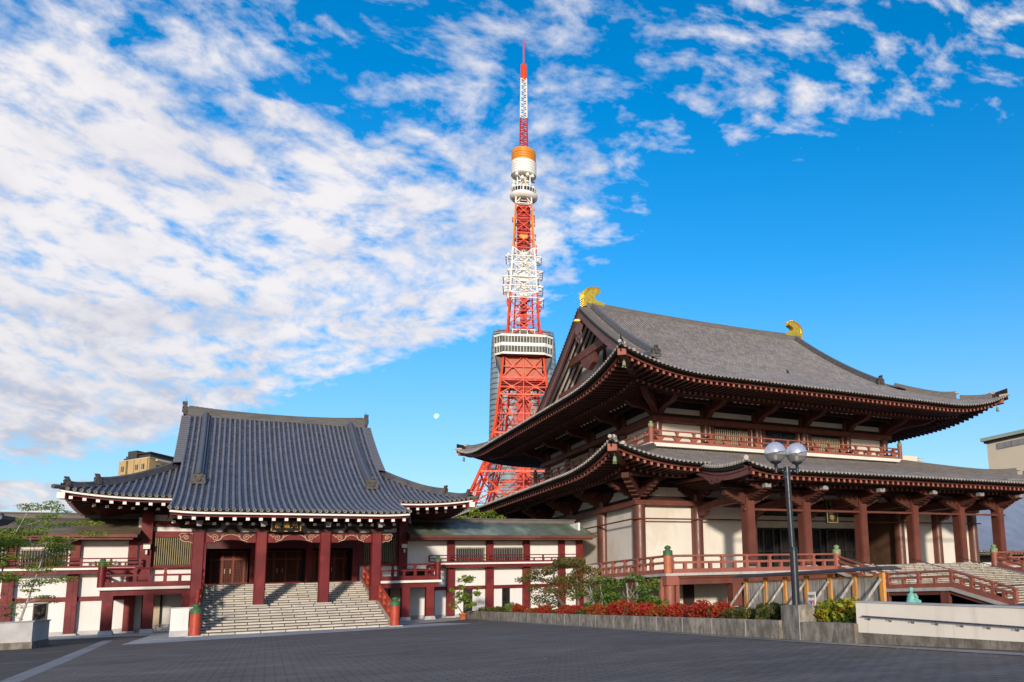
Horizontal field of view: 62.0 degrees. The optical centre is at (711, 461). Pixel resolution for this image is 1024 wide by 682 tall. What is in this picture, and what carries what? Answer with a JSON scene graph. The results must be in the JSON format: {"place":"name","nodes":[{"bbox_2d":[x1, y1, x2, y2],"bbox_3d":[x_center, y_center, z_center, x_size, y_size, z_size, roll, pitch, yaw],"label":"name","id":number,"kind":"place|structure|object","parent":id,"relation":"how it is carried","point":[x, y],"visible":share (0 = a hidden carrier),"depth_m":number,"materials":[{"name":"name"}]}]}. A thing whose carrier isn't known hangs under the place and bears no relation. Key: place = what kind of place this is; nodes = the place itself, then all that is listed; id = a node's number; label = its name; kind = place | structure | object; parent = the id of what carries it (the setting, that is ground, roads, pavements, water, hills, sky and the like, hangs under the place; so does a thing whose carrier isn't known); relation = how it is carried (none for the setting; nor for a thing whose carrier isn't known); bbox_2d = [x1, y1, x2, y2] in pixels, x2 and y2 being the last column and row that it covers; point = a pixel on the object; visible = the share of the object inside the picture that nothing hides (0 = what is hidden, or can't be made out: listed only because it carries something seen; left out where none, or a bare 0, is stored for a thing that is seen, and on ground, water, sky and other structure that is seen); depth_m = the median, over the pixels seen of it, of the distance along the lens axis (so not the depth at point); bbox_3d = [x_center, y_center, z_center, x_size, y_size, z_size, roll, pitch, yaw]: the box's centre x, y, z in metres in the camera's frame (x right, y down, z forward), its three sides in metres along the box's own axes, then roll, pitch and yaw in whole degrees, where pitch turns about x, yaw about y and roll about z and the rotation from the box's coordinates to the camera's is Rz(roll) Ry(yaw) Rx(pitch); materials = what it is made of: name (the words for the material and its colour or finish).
{"place":"outdoors","nodes":[
{"label":"outdoors","id":0,"kind":"place"},
{"bbox_2d":[0,513,15,525],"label":"eave tip","id":1,"kind":"object","parent":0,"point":[5,520],"visible":1,"depth_m":34.61,"materials":[{"name":"blue tile"}]},
{"bbox_2d":[118,450,173,475],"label":"apartment block","id":2,"kind":"structure","parent":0,"point":[135,461],"depth_m":189.96,"materials":[{"name":"yellow concrete"}]},
{"bbox_2d":[470,39,552,506],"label":"lattice tower","id":3,"kind":"structure","parent":0,"point":[523,353],"depth_m":400.92,"materials":[{"name":"red metal"}]},
{"bbox_2d":[0,603,1023,681],"bbox_3d":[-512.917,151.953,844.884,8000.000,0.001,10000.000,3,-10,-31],"label":"ground","id":4,"kind":"structure","parent":0,"point":[33,657],"depth_m":30.64,"materials":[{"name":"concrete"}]},
{"bbox_2d":[0,619,50,649],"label":"tree planter","id":5,"kind":"object","parent":4,"relation":"on","point":[31,634],"visible":1,"depth_m":36.54,"materials":[{"name":"white concrete"}]},
{"bbox_2d":[0,500,121,620],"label":"young tree","id":6,"kind":"object","parent":5,"relation":"on","point":[55,547],"visible":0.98,"depth_m":39.10,"materials":[{"name":"green plant"}]},
{"bbox_2d":[0,640,112,681],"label":"stone strip","id":7,"kind":"object","parent":4,"relation":"on","point":[22,676],"visible":1,"depth_m":24.75,"materials":[{"name":"grey stone"}]},
{"bbox_2d":[49,633,167,639],"bbox_3d":[-38.544,10.350,47.474,11.500,0.001,2.100,3,-10,-31],"label":"gravel strip","id":8,"kind":"object","parent":4,"relation":"on","point":[107,636],"visible":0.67,"depth_m":48.88,"materials":[{"name":"grey gravel"}]},
{"bbox_2d":[48,631,188,638],"bbox_3d":[-47.336,10.720,47.810,28.800,0.001,7.400,3,-10,-31],"label":"floor strip","id":9,"kind":"object","parent":4,"relation":"on","point":[92,635],"depth_m":52.09,"materials":[{"name":"grey stone"}]},
{"bbox_2d":[0,512,142,636],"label":"covered corridor","id":10,"kind":"object","parent":9,"relation":"on","point":[77,611],"visible":0.56,"depth_m":55.20,"materials":[{"name":"white paint"}]},
{"bbox_2d":[32,603,47,619],"bbox_3d":[-44.448,10.331,53.999,0.750,1.900,0.080,3,-10,-31],"label":"dark doorway","id":11,"kind":"structure","parent":10,"relation":"in","point":[39,611],"depth_m":54.07,"materials":[{"name":"black"}]},
{"bbox_2d":[19,549,66,566],"bbox_3d":[-44.594,6.463,54.492,2.420,1.300,0.200,3,-10,-31],"label":"barred window","id":12,"kind":"structure","parent":10,"relation":"in","point":[39,552],"depth_m":54.28,"materials":[{"name":"wood"}]},
{"bbox_2d":[155,624,169,631],"bbox_3d":[-35.717,10.918,53.526,1.300,0.480,0.070,3,-10,-31],"label":"pipe stand","id":13,"kind":"object","parent":9,"relation":"on","point":[168,630],"visible":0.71,"depth_m":53.38,"materials":[{"name":"grey metal"}]},
{"bbox_2d":[51,401,478,636],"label":"temple hall","id":14,"kind":"structure","parent":4,"relation":"on","point":[217,495],"depth_m":57.83,"materials":[{"name":"blue tile"}]},
{"bbox_2d":[153,537,190,564],"bbox_3d":[-38.536,6.412,58.391,2.200,1.980,0.200,3,-10,-31],"label":"lattice window","id":15,"kind":"structure","parent":14,"relation":"in","point":[167,550],"depth_m":58.33,"materials":[{"name":"beige wood"}]},
{"bbox_2d":[206,550,248,583],"bbox_3d":[-36.623,8.051,61.769,2.700,2.650,0.280,3,-10,-31],"label":"door","id":16,"kind":"structure","parent":14,"relation":"in","point":[223,567],"depth_m":61.77,"materials":[{"name":"wood"}]},
{"bbox_2d":[265,550,302,582],"bbox_3d":[-33.621,8.225,63.560,3.100,2.650,0.280,3,-10,-31],"label":"door","id":17,"kind":"structure","parent":14,"relation":"in","point":[281,565],"depth_m":63.74,"materials":[{"name":"wood"}]},
{"bbox_2d":[270,520,301,531],"bbox_3d":[-27.295,4.142,52.396,1.780,0.700,0.389,3,-10,-31],"label":"name board","id":18,"kind":"object","parent":14,"relation":"hanging from","point":[284,526],"visible":1,"depth_m":52.33,"materials":[{"name":"black wood"}]},
{"bbox_2d":[312,550,347,581],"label":"door","id":19,"kind":"structure","parent":14,"relation":"in","point":[338,558],"depth_m":65.61,"materials":[{"name":"wood"}]},
{"bbox_2d":[364,538,395,562],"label":"lattice window","id":20,"kind":"structure","parent":14,"relation":"in","point":[388,548],"depth_m":65.69,"materials":[{"name":"wood"}]},
{"bbox_2d":[122,623,471,644],"bbox_3d":[-23.555,9.931,48.186,17.100,0.001,16.400,3,-10,-31],"label":"stone apron","id":21,"kind":"object","parent":4,"relation":"on","point":[157,638],"visible":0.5,"depth_m":43.83,"materials":[{"name":"grey stone"}]},
{"bbox_2d":[169,607,189,636],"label":"plaster block","id":22,"kind":"structure","parent":21,"relation":"on","point":[179,619],"depth_m":45.07,"materials":[{"name":"grey stone"}]},
{"bbox_2d":[399,618,459,623],"bbox_3d":[-21.284,11.715,60.133,7.000,0.001,13.000,3,-10,-31],"label":"floor strip","id":23,"kind":"object","parent":4,"relation":"on","point":[418,620],"visible":0.4,"depth_m":60.72,"materials":[{"name":"grey stone"}]},
{"bbox_2d":[463,508,496,517],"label":"background tree","id":24,"kind":"object","parent":4,"relation":"on","point":[474,512],"visible":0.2,"depth_m":82.11,"materials":[{"name":"green plant"}]},
{"bbox_2d":[490,514,505,518],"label":"background tree","id":25,"kind":"object","parent":4,"relation":"on","point":[498,517],"visible":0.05,"depth_m":83.93,"materials":[{"name":"green plant"}]},
{"bbox_2d":[406,517,596,617],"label":"covered corridor","id":26,"kind":"object","parent":4,"relation":"on","point":[495,557],"visible":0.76,"depth_m":69.80,"materials":[{"name":"white paint"}]},
{"bbox_2d":[463,589,471,612],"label":"dark doorway","id":27,"kind":"structure","parent":26,"relation":"in","point":[469,591],"depth_m":68.38,"materials":[{"name":"black"}]},
{"bbox_2d":[454,547,484,560],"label":"barred window","id":28,"kind":"structure","parent":26,"relation":"in","point":[458,550],"depth_m":69.00,"materials":[{"name":"wood"}]},
{"bbox_2d":[502,588,509,606],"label":"dark doorway","id":29,"kind":"structure","parent":26,"relation":"in","point":[505,591],"depth_m":70.05,"materials":[{"name":"black"}]},
{"bbox_2d":[493,547,522,560],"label":"barred window","id":30,"kind":"structure","parent":26,"relation":"in","point":[496,550],"depth_m":70.63,"materials":[{"name":"wood"}]},
{"bbox_2d":[465,608,782,638],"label":"planter wall","id":31,"kind":"structure","parent":4,"relation":"on","point":[761,628],"depth_m":32.44,"materials":[{"name":"concrete"}]},
{"bbox_2d":[452,286,1023,606],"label":"hall","id":32,"kind":"structure","parent":4,"relation":"on","point":[686,421],"depth_m":78.44,"materials":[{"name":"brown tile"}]},
{"bbox_2d":[571,451,588,467],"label":"lattice window","id":33,"kind":"structure","parent":32,"relation":"in","point":[587,452],"depth_m":95.62,"materials":[{"name":"wood"}]},
{"bbox_2d":[587,564,598,578],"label":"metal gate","id":34,"kind":"structure","parent":32,"relation":"attached to","point":[594,565],"depth_m":66.54,"materials":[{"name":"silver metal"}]},
{"bbox_2d":[612,453,616,463],"bbox_3d":[-7.266,-0.244,61.245,0.359,0.862,0.359,1,-9,-16],"label":"wind bell","id":35,"kind":"object","parent":32,"relation":"hanging from","point":[614,459],"visible":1,"depth_m":61.15,"materials":[{"name":"green metal"}]},
{"bbox_2d":[709,426,752,445],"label":"lattice window","id":36,"kind":"structure","parent":32,"relation":"in","point":[712,430],"depth_m":83.26,"materials":[{"name":"paint"}]},
{"bbox_2d":[757,528,775,566],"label":"entrance door","id":37,"kind":"structure","parent":32,"relation":"in","point":[766,545],"depth_m":80.77,"materials":[{"name":"black wood"}]},
{"bbox_2d":[761,431,799,446],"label":"dark door","id":38,"kind":"structure","parent":32,"relation":"in","point":[764,434],"depth_m":86.38,"materials":[{"name":"paint"}]},
{"bbox_2d":[778,528,821,566],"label":"entrance door","id":39,"kind":"structure","parent":32,"relation":"in","point":[784,548],"depth_m":82.68,"materials":[{"name":"black wood"}]},
{"bbox_2d":[807,434,843,452],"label":"lattice window","id":40,"kind":"structure","parent":32,"relation":"in","point":[813,438],"depth_m":89.42,"materials":[{"name":"paint"}]},
{"bbox_2d":[824,499,837,523],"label":"hall plaque","id":41,"kind":"object","parent":32,"relation":"hanging from","point":[831,517],"visible":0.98,"depth_m":73.73,"materials":[{"name":"black wood"}]},
{"bbox_2d":[825,528,856,565],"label":"entrance door","id":42,"kind":"structure","parent":32,"relation":"in","point":[844,538],"depth_m":85.74,"materials":[{"name":"black wood"}]},
{"bbox_2d":[781,604,817,639],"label":"lamp block","id":43,"kind":"structure","parent":4,"relation":"on","point":[793,617],"depth_m":24.09,"materials":[{"name":"concrete"}]},
{"bbox_2d":[764,442,806,604],"bbox_3d":[2.348,1.834,24.669,1.460,4.930,0.660,3,-10,-31],"label":"street lamp","id":44,"kind":"object","parent":43,"relation":"on","point":[775,448],"visible":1,"depth_m":24.63,"materials":[{"name":"black painted metal"},{"name":"clear glass"}]},
{"bbox_2d":[800,622,858,643],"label":"planter wall","id":45,"kind":"structure","parent":4,"relation":"on","point":[837,632],"depth_m":22.48,"materials":[{"name":"concrete"}]},
{"bbox_2d":[854,601,1023,650],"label":"ramp wall","id":46,"kind":"structure","parent":4,"relation":"on","point":[977,626],"depth_m":19.50,"materials":[{"name":"beige paint"}]},
{"bbox_2d":[0,0,1023,551],"label":"sky","id":47,"kind":"structure","parent":0,"point":[303,208],"materials":[{"name":"blue"}]},
{"bbox_2d":[487,329,555,501],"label":"glass skyscraper","id":48,"kind":"structure","parent":0,"point":[494,377],"depth_m":673.17,"materials":[{"name":"glass"}]},
{"bbox_2d":[21,619,1023,681],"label":"plaza paving","id":49,"kind":"structure","parent":0,"point":[486,650],"depth_m":20.22,"materials":[{"name":"grey stone"}]},
{"bbox_2d":[399,618,470,624],"bbox_3d":[-19.052,11.132,56.940,1.900,0.001,11.375,-4,-9,11],"label":"gravel strip","id":50,"kind":"object","parent":49,"relation":"on","point":[434,621],"visible":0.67,"depth_m":56.47,"materials":[{"name":"grey gravel"}]},
{"bbox_2d":[449,575,481,619],"bbox_3d":[-18.235,10.004,60.521,2.591,3.316,1.581,3,-10,-31],"label":"potted tree","id":51,"kind":"object","parent":50,"relation":"on","point":[467,579],"visible":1,"depth_m":60.25,"materials":[{"name":"green plant"}]},
{"bbox_2d":[474,619,1023,655],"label":"kerb strip","id":52,"kind":"object","parent":49,"relation":"on","point":[979,651],"visible":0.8,"depth_m":21.56,"materials":[{"name":"concrete"}]},
{"bbox_2d":[530,391,534,485],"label":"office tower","id":53,"kind":"structure","parent":0,"point":[532,411],"depth_m":553.36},
{"bbox_2d":[897,455,923,461],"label":"beige block","id":54,"kind":"structure","parent":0,"point":[912,458],"depth_m":278.54,"materials":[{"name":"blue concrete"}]},
{"bbox_2d":[835,497,1023,576],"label":"further temple","id":55,"kind":"structure","parent":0,"point":[1014,522],"depth_m":119.82,"materials":[{"name":"tile"}]},
{"bbox_2d":[980,429,1023,495],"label":"beige building","id":56,"kind":"structure","parent":0,"point":[1005,450],"depth_m":182.53,"materials":[{"name":"concrete"}]},
{"label":"garden bed","id":57,"kind":"structure","parent":0,"visible":0},
{"bbox_2d":[477,606,508,611],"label":"hedge","id":58,"kind":"object","parent":57,"relation":"on","point":[495,609],"visible":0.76,"depth_m":58.64,"materials":[{"name":"green plant"}]},
{"bbox_2d":[503,602,514,611],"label":"fern tuft","id":59,"kind":"object","parent":57,"relation":"on","point":[510,606],"visible":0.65,"depth_m":55.86,"materials":[{"name":"green plant"}]},
{"bbox_2d":[512,603,526,612],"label":"red bush","id":60,"kind":"object","parent":57,"relation":"on","point":[518,607],"visible":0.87,"depth_m":53.17,"materials":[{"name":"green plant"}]},
{"bbox_2d":[524,607,536,612],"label":"red bush","id":61,"kind":"object","parent":57,"relation":"on","point":[530,610],"visible":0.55,"depth_m":50.29,"materials":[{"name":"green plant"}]},
{"bbox_2d":[535,605,551,612],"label":"red bush","id":62,"kind":"object","parent":57,"relation":"on","point":[544,609],"visible":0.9,"depth_m":48.00,"materials":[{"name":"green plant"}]},
{"bbox_2d":[514,556,601,608],"bbox_3d":[-9.531,7.673,50.127,2.110,3.596,12.018,3,-10,-31],"label":"garden tree","id":63,"kind":"object","parent":57,"relation":"on","point":[571,579],"visible":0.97,"depth_m":49.24,"materials":[{"name":"green plant"}]},
{"bbox_2d":[555,604,585,613],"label":"red bush","id":64,"kind":"object","parent":57,"relation":"on","point":[568,609],"visible":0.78,"depth_m":44.33,"materials":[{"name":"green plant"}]},
{"bbox_2d":[575,608,586,613],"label":"bush","id":65,"kind":"object","parent":57,"relation":"on","point":[581,611],"visible":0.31,"depth_m":42.08,"materials":[{"name":"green plant"}]},
{"bbox_2d":[586,603,606,614],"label":"red bush","id":66,"kind":"object","parent":57,"relation":"on","point":[596,609],"visible":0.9,"depth_m":39.90,"materials":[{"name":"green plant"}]},
{"bbox_2d":[572,575,625,607],"bbox_3d":[-6.183,7.235,44.070,1.436,2.206,5.503,3,-10,-31],"label":"garden shrub","id":67,"kind":"object","parent":57,"relation":"on","point":[601,597],"visible":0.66,"depth_m":43.15,"materials":[{"name":"green plant"}]},
{"bbox_2d":[605,599,636,615],"bbox_3d":[-4.188,6.854,38.197,1.386,0.948,2.946,3,-10,-31],"label":"red bush","id":68,"kind":"object","parent":57,"relation":"on","point":[622,606],"visible":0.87,"depth_m":38.06,"materials":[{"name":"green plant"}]},
{"bbox_2d":[602,573,662,604],"bbox_3d":[-3.916,6.571,40.244,1.479,2.163,5.224,3,-10,-31],"label":"garden shrub","id":69,"kind":"object","parent":57,"relation":"on","point":[641,590],"visible":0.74,"depth_m":39.87,"materials":[{"name":"green plant"}]},
{"bbox_2d":[630,601,654,615],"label":"red bush","id":70,"kind":"object","parent":57,"relation":"on","point":[640,609],"visible":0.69,"depth_m":35.59,"materials":[{"name":"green plant"}]},
{"bbox_2d":[632,593,669,605],"bbox_3d":[-2.861,6.782,38.713,0.963,1.163,3.780,3,-10,-31],"label":"garden shrub","id":71,"kind":"object","parent":57,"relation":"on","point":[652,599],"visible":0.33,"depth_m":38.41,"materials":[{"name":"green plant"}]},
{"bbox_2d":[646,603,670,616],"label":"red bush","id":72,"kind":"object","parent":57,"relation":"on","point":[656,610],"visible":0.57,"depth_m":33.69,"materials":[{"name":"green plant"}]},
{"bbox_2d":[476,610,852,622],"bbox_3d":[-5.814,8.054,43.051,3.241,0.353,47.078,3,-10,-28],"label":"ground cover","id":73,"kind":"object","parent":57,"relation":"on","point":[662,616],"visible":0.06,"depth_m":33.87,"materials":[{"name":"red plant"}]},
{"bbox_2d":[663,602,688,616],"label":"red bush","id":74,"kind":"object","parent":57,"relation":"on","point":[677,609],"visible":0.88,"depth_m":32.47,"materials":[{"name":"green plant"}]},
{"bbox_2d":[685,599,732,617],"bbox_3d":[0.012,5.573,30.601,1.447,0.856,2.945,3,-10,-31],"label":"red bush","id":75,"kind":"object","parent":57,"relation":"on","point":[700,609],"visible":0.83,"depth_m":30.39,"materials":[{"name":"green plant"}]},
{"bbox_2d":[718,606,755,618],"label":"hedge","id":76,"kind":"object","parent":57,"relation":"on","point":[740,613],"visible":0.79,"depth_m":28.15,"materials":[{"name":"green plant"}]},
{"bbox_2d":[754,602,787,619],"bbox_3d":[2.052,4.952,26.669,1.479,0.744,1.301,-4,-9,11],"label":"hydrangea bush","id":77,"kind":"object","parent":57,"relation":"on","point":[771,611],"visible":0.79,"depth_m":26.49,"materials":[{"name":"green plant"}]},
{"bbox_2d":[731,566,901,608],"bbox_3d":[3.935,5.643,35.298,1.462,1.820,10.724,3,-10,-31],"label":"timber screen","id":78,"kind":"object","parent":57,"relation":"on","point":[862,588],"visible":0.7,"depth_m":34.64,"materials":[{"name":"wood"}]},
{"bbox_2d":[807,592,815,603],"bbox_3d":[4.175,5.907,33.868,0.087,1.000,0.500,3,-10,-31],"label":"toilet sign","id":79,"kind":"object","parent":78,"relation":"attached to","point":[811,597],"visible":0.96,"depth_m":33.87,"materials":[{"name":"white paint"}]},
{"bbox_2d":[814,598,833,621],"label":"hydrangea bush","id":80,"kind":"object","parent":57,"relation":"on","point":[822,612],"visible":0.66,"depth_m":23.73,"materials":[{"name":"green plant"}]},
{"bbox_2d":[829,596,860,622],"bbox_3d":[3.830,4.284,23.177,0.832,0.911,1.320,0,-9,-10],"label":"hydrangea bush","id":81,"kind":"object","parent":57,"relation":"on","point":[844,611],"visible":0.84,"depth_m":23.00,"materials":[{"name":"green plant"}]},
{"bbox_2d":[906,587,920,602],"bbox_3d":[5.885,4.190,23.829,0.800,1.050,0.700,3,-10,-31],"label":"praying statue","id":82,"kind":"object","parent":57,"relation":"on","point":[912,596],"visible":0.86,"depth_m":23.74,"materials":[{"name":"teal metal"}]}
]}

